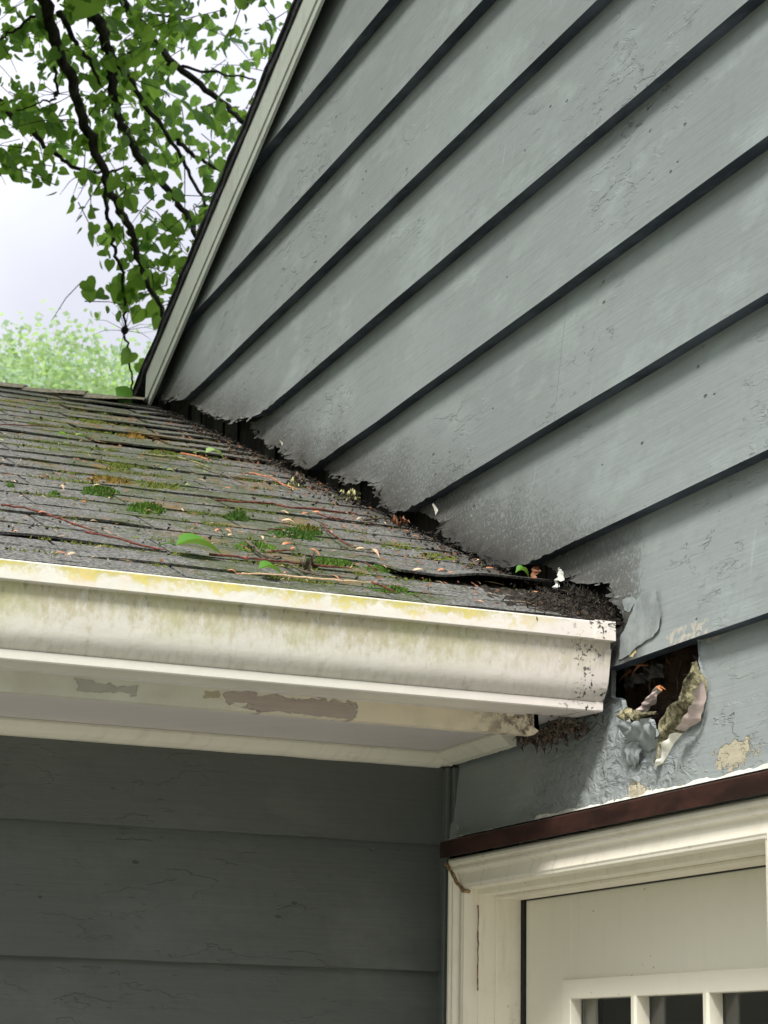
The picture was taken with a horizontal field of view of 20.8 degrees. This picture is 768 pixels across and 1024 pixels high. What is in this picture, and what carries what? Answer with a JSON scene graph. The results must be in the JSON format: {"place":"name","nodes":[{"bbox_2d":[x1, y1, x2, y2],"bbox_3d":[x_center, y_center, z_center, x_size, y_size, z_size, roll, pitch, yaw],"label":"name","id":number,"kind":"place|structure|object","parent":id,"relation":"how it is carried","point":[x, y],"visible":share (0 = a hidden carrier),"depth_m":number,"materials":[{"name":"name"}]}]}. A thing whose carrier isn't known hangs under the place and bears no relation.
{"place":"outdoors","nodes":[
{"label":"outdoors","id":0,"kind":"place"},
{"bbox_2d":[0,0,292,392],"label":"sky","id":1,"kind":"structure","parent":0,"point":[43,255],"materials":[{"name":"white"}]},
{"label":"ground","id":2,"kind":"structure","parent":0,"visible":0},
{"bbox_2d":[0,312,97,387],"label":"distant tree","id":3,"kind":"object","parent":2,"relation":"on","point":[21,328],"visible":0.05,"depth_m":19.45,"materials":[{"name":"green plant"}]},
{"bbox_2d":[0,299,151,394],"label":"distant tree","id":4,"kind":"object","parent":2,"relation":"on","point":[78,371],"visible":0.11,"depth_m":17.19,"materials":[{"name":"green plant"}]},
{"bbox_2d":[0,311,151,394],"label":"distant tree","id":5,"kind":"object","parent":2,"relation":"on","point":[32,363],"visible":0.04,"depth_m":18.77,"materials":[{"name":"green plant"}]},
{"bbox_2d":[33,329,140,394],"bbox_3d":[-2.347,2.368,17.536,2.990,7.762,3.098,7,-16,-21],"label":"distant tree","id":6,"kind":"object","parent":2,"relation":"on","point":[114,385],"visible":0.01,"depth_m":17.66,"materials":[{"name":"green plant"}]},
{"bbox_2d":[0,0,291,389],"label":"overhanging tree","id":7,"kind":"object","parent":2,"relation":"on","point":[117,75],"visible":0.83,"depth_m":7.15,"materials":[{"name":"green plant"}]},
{"bbox_2d":[0,0,767,1023],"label":"house","id":8,"kind":"structure","parent":2,"relation":"on","point":[486,278],"depth_m":2.72,"materials":[{"name":"grey paint"}]},
{"bbox_2d":[5,482,14,486],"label":"moss clump","id":9,"kind":"object","parent":8,"relation":"on","point":[10,484],"visible":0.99,"depth_m":2.88,"materials":[{"name":"green plant"}]},
{"bbox_2d":[0,424,61,427],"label":"stalk","id":10,"kind":"object","parent":8,"relation":"on","point":[30,425],"visible":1,"depth_m":3.70,"materials":[{"name":"brown plant"}]},
{"bbox_2d":[1,504,96,530],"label":"stalk","id":11,"kind":"object","parent":8,"relation":"on","point":[47,514],"visible":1,"depth_m":2.60,"materials":[{"name":"brown wood"}]},
{"bbox_2d":[48,490,60,496],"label":"moss clump","id":12,"kind":"object","parent":8,"relation":"on","point":[53,493],"visible":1,"depth_m":2.86,"materials":[{"name":"green plant"}]},
{"bbox_2d":[74,417,117,425],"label":"moss clump","id":13,"kind":"object","parent":8,"relation":"on","point":[96,421],"visible":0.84,"depth_m":4.05,"materials":[{"name":"plant"}]},
{"bbox_2d":[79,483,121,499],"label":"moss clump","id":14,"kind":"object","parent":8,"relation":"on","point":[98,489],"visible":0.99,"depth_m":2.95,"materials":[{"name":"green plant"}]},
{"bbox_2d":[75,475,135,484],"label":"moss clump","id":15,"kind":"object","parent":8,"relation":"on","point":[112,479],"visible":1,"depth_m":3.12,"materials":[{"name":"orange plant"}]},
{"bbox_2d":[115,386,133,404],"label":"fallen leaf","id":16,"kind":"object","parent":8,"relation":"on","point":[123,391],"visible":0.89,"depth_m":4.62,"materials":[{"name":"green plant"}]},
{"bbox_2d":[105,460,144,469],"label":"moss clump","id":17,"kind":"object","parent":8,"relation":"on","point":[120,465],"visible":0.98,"depth_m":3.34,"materials":[{"name":"green plant"}]},
{"bbox_2d":[85,530,165,549],"bbox_3d":[-0.307,0.033,2.487,0.105,0.030,0.016,-5,-16,21],"label":"stalk","id":18,"kind":"object","parent":8,"relation":"on","point":[125,540],"visible":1,"depth_m":2.49,"materials":[{"name":"brown wood"}]},
{"bbox_2d":[113,430,152,439],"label":"moss clump","id":19,"kind":"object","parent":8,"relation":"on","point":[139,436],"visible":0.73,"depth_m":3.88,"materials":[{"name":"brown plant"}]},
{"bbox_2d":[121,500,165,515],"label":"moss clump","id":20,"kind":"object","parent":8,"relation":"on","point":[145,505],"visible":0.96,"depth_m":2.85,"materials":[{"name":"green plant"}]},
{"bbox_2d":[131,482,187,491],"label":"moss clump","id":21,"kind":"object","parent":8,"relation":"on","point":[156,486],"visible":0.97,"depth_m":3.15,"materials":[{"name":"green plant"}]},
{"bbox_2d":[137,449,183,458],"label":"moss clump","id":22,"kind":"object","parent":8,"relation":"on","point":[158,452],"visible":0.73,"depth_m":3.67,"materials":[{"name":"green plant"}]},
{"bbox_2d":[141,451,218,471],"bbox_3d":[-0.324,-0.079,3.514,0.161,0.061,0.067,-7,-17,28],"label":"stalk","id":23,"kind":"object","parent":8,"relation":"on","point":[160,455],"visible":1,"depth_m":3.54,"materials":[{"name":"brown plant"}]},
{"bbox_2d":[159,533,220,553],"bbox_3d":[-0.227,0.033,2.487,0.079,0.025,0.038,7,-16,-21],"label":"fallen leaf","id":24,"kind":"object","parent":8,"relation":"on","point":[187,538],"visible":1,"depth_m":2.49,"materials":[{"name":"green plant"}]},
{"bbox_2d":[180,452,211,460],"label":"stalk","id":25,"kind":"object","parent":8,"relation":"on","point":[199,456],"visible":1,"depth_m":3.64,"materials":[{"name":"plant"}]},
{"bbox_2d":[193,447,222,456],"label":"fallen leaf","id":26,"kind":"object","parent":8,"relation":"on","point":[208,449],"visible":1,"depth_m":3.71,"materials":[{"name":"green plant"}]},
{"bbox_2d":[204,469,247,485],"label":"stalk","id":27,"kind":"object","parent":8,"relation":"on","point":[225,476],"visible":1,"depth_m":3.39,"materials":[{"name":"plant"}]},
{"bbox_2d":[222,509,256,522],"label":"moss clump","id":28,"kind":"object","parent":8,"relation":"on","point":[239,515],"visible":1,"depth_m":2.92,"materials":[{"name":"green plant"}]},
{"bbox_2d":[224,541,279,554],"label":"moss clump","id":29,"kind":"object","parent":8,"relation":"on","point":[259,545],"visible":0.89,"depth_m":2.67,"materials":[{"name":"green plant"}]},
{"bbox_2d":[245,539,278,559],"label":"stalk","id":30,"kind":"object","parent":8,"relation":"on","point":[254,547],"visible":1,"depth_m":2.58,"materials":[{"name":"brown wood"}]},
{"bbox_2d":[0,398,528,592],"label":"moss mat","id":31,"kind":"object","parent":8,"relation":"on","point":[182,519],"visible":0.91,"depth_m":3.06,"materials":[{"name":"green plant"}]},
{"bbox_2d":[259,560,281,573],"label":"fallen leaf","id":32,"kind":"object","parent":8,"relation":"on","point":[264,564],"visible":1,"depth_m":2.42,"materials":[{"name":"green plant"}]},
{"bbox_2d":[249,472,298,489],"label":"stalk","id":33,"kind":"object","parent":8,"relation":"on","point":[276,480],"visible":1,"depth_m":3.47,"materials":[{"name":"plant"}]},
{"bbox_2d":[266,549,291,552],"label":"stalk","id":34,"kind":"object","parent":8,"relation":"on","point":[278,550],"visible":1,"depth_m":2.62,"materials":[{"name":"brown plant"}]},
{"bbox_2d":[209,553,351,568],"bbox_3d":[-0.123,0.059,2.529,0.185,0.008,0.008,8,-16,-23],"label":"stalk","id":35,"kind":"object","parent":8,"relation":"on","point":[262,559],"visible":0.92,"depth_m":2.52,"materials":[{"name":"brown plant"}]},
{"bbox_2d":[216,498,356,513],"bbox_3d":[-0.146,-0.008,3.114,0.238,0.023,0.024,10,-17,-30],"label":"stalk","id":36,"kind":"object","parent":8,"relation":"on","point":[259,502],"visible":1,"depth_m":3.11,"materials":[{"name":"red plant"}]},
{"bbox_2d":[250,525,326,541],"bbox_3d":[-0.122,0.029,2.876,0.098,0.066,0.193,-1,-15,8],"label":"moss clump","id":37,"kind":"object","parent":8,"relation":"on","point":[308,535],"visible":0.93,"depth_m":2.85,"materials":[{"name":"green plant"}]},
{"bbox_2d":[0,399,577,613],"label":"brown litter","id":38,"kind":"object","parent":8,"relation":"on","point":[161,560],"visible":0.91,"depth_m":3.04,"materials":[{"name":"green plant"}]},
{"bbox_2d":[288,477,298,490],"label":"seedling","id":39,"kind":"object","parent":8,"relation":"on","point":[292,481],"visible":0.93,"depth_m":3.44,"materials":[{"name":"beige plant"}]},
{"bbox_2d":[0,396,591,614],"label":"roof grit","id":40,"kind":"object","parent":8,"relation":"on","point":[356,503],"visible":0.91,"depth_m":3.24,"materials":[{"name":"gravel"}]},
{"bbox_2d":[291,472,304,484],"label":"dead leaf","id":41,"kind":"object","parent":8,"relation":"on","point":[297,478],"visible":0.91,"depth_m":3.50,"materials":[{"name":"brown plant"}]},
{"bbox_2d":[241,573,371,582],"bbox_3d":[-0.089,0.077,2.431,0.175,0.016,0.006,10,-17,-30],"label":"stalk","id":42,"kind":"object","parent":8,"relation":"on","point":[306,577],"visible":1,"depth_m":2.43,"materials":[{"name":"brown plant"}]},
{"bbox_2d":[296,523,321,530],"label":"moss clump","id":43,"kind":"object","parent":8,"relation":"on","point":[307,527],"visible":0.49,"depth_m":2.91,"materials":[{"name":"green plant"}]},
{"bbox_2d":[299,551,322,573],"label":"dead leaf","id":44,"kind":"object","parent":8,"relation":"on","point":[307,564],"visible":0.86,"depth_m":2.51,"materials":[{"name":"plant"}]},
{"bbox_2d":[288,563,353,578],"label":"stalk","id":45,"kind":"object","parent":8,"relation":"on","point":[307,571],"visible":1,"depth_m":2.48,"materials":[{"name":"brown plant"}]},
{"bbox_2d":[289,556,365,572],"bbox_3d":[-0.071,0.064,2.631,0.097,0.052,0.126,-9,-18,35],"label":"moss clump","id":46,"kind":"object","parent":8,"relation":"on","point":[329,561],"visible":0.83,"depth_m":2.63,"materials":[{"name":"green plant"}]},
{"bbox_2d":[317,513,346,519],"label":"stalk","id":47,"kind":"object","parent":8,"relation":"on","point":[331,517],"visible":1,"depth_m":3.06,"materials":[{"name":"brown wood"}]},
{"bbox_2d":[321,523,354,547],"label":"stalk","id":48,"kind":"object","parent":8,"relation":"on","point":[334,535],"visible":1,"depth_m":2.85,"materials":[{"name":"brown wood"}]},
{"bbox_2d":[332,488,360,501],"bbox_3d":[-0.057,-0.026,3.416,0.037,0.053,0.146,-1,-15,9],"label":"withered catkin","id":49,"kind":"object","parent":8,"relation":"on","point":[353,492],"visible":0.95,"depth_m":3.42},
{"bbox_2d":[362,517,385,520],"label":"stalk","id":50,"kind":"object","parent":8,"relation":"on","point":[373,518],"visible":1,"depth_m":3.14,"materials":[{"name":"wood"}]},
{"bbox_2d":[364,563,400,572],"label":"moss clump","id":51,"kind":"object","parent":8,"relation":"on","point":[382,569],"visible":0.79,"depth_m":2.65,"materials":[{"name":"green plant"}]},
{"bbox_2d":[371,580,395,592],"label":"stalk","id":52,"kind":"object","parent":8,"relation":"on","point":[384,586],"visible":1,"depth_m":2.46,"materials":[{"name":"brown plant"}]},
{"bbox_2d":[352,584,419,596],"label":"moss clump","id":53,"kind":"object","parent":8,"relation":"on","point":[398,589],"visible":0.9,"depth_m":2.49,"materials":[{"name":"green plant"}]},
{"bbox_2d":[378,542,424,550],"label":"moss clump","id":54,"kind":"object","parent":8,"relation":"on","point":[398,546],"visible":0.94,"depth_m":2.91,"materials":[{"name":"green plant"}]},
{"bbox_2d":[393,514,409,526],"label":"dead leaf","id":55,"kind":"object","parent":8,"relation":"on","point":[395,521],"visible":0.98,"depth_m":3.14,"materials":[{"name":"brown plant"}]},
{"bbox_2d":[416,552,460,560],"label":"moss clump","id":56,"kind":"object","parent":8,"relation":"on","point":[436,555],"visible":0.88,"depth_m":2.87,"materials":[{"name":"green plant"}]},
{"bbox_2d":[516,565,528,576],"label":"fallen leaf","id":57,"kind":"object","parent":8,"relation":"on","point":[519,567],"visible":0.93,"depth_m":2.73,"materials":[{"name":"green plant"}]},
{"bbox_2d":[525,566,540,587],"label":"dead leaf","id":58,"kind":"object","parent":8,"relation":"on","point":[536,570],"visible":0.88,"depth_m":2.71,"materials":[{"name":"brown plant"}]},
{"bbox_2d":[454,580,624,625],"bbox_3d":[0.182,0.112,2.604,0.156,0.107,0.290,7,-16,-21],"label":"debris mound","id":59,"kind":"object","parent":8,"relation":"on","point":[598,610],"visible":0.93,"depth_m":2.55,"materials":[{"name":"soil"}]},
{"bbox_2d":[552,567,563,589],"bbox_3d":[0.219,0.085,2.642,0.012,0.028,0.014,7,-16,-21],"label":"paint chip","id":60,"kind":"object","parent":59,"relation":"on","point":[560,577],"visible":0.97,"depth_m":2.64,"materials":[{"name":"white paint"}]},
{"bbox_2d":[512,715,590,753],"bbox_3d":[0.200,0.277,2.630,0.053,0.055,0.206,5,-15,-14],"label":"fibrous grime","id":61,"kind":"object","parent":8,"relation":"on","point":[548,731],"visible":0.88,"depth_m":2.58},
{"bbox_2d":[584,702,606,724],"bbox_3d":[0.252,0.235,2.531,0.013,0.051,0.057,7,-16,-21],"label":"fibrous grime","id":62,"kind":"object","parent":8,"relation":"on","point":[596,715],"visible":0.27,"depth_m":2.52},
{"bbox_2d":[526,867,767,1023],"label":"door","id":63,"kind":"structure","parent":8,"relation":"in","point":[691,950],"depth_m":2.46,"materials":[{"name":"paint"}]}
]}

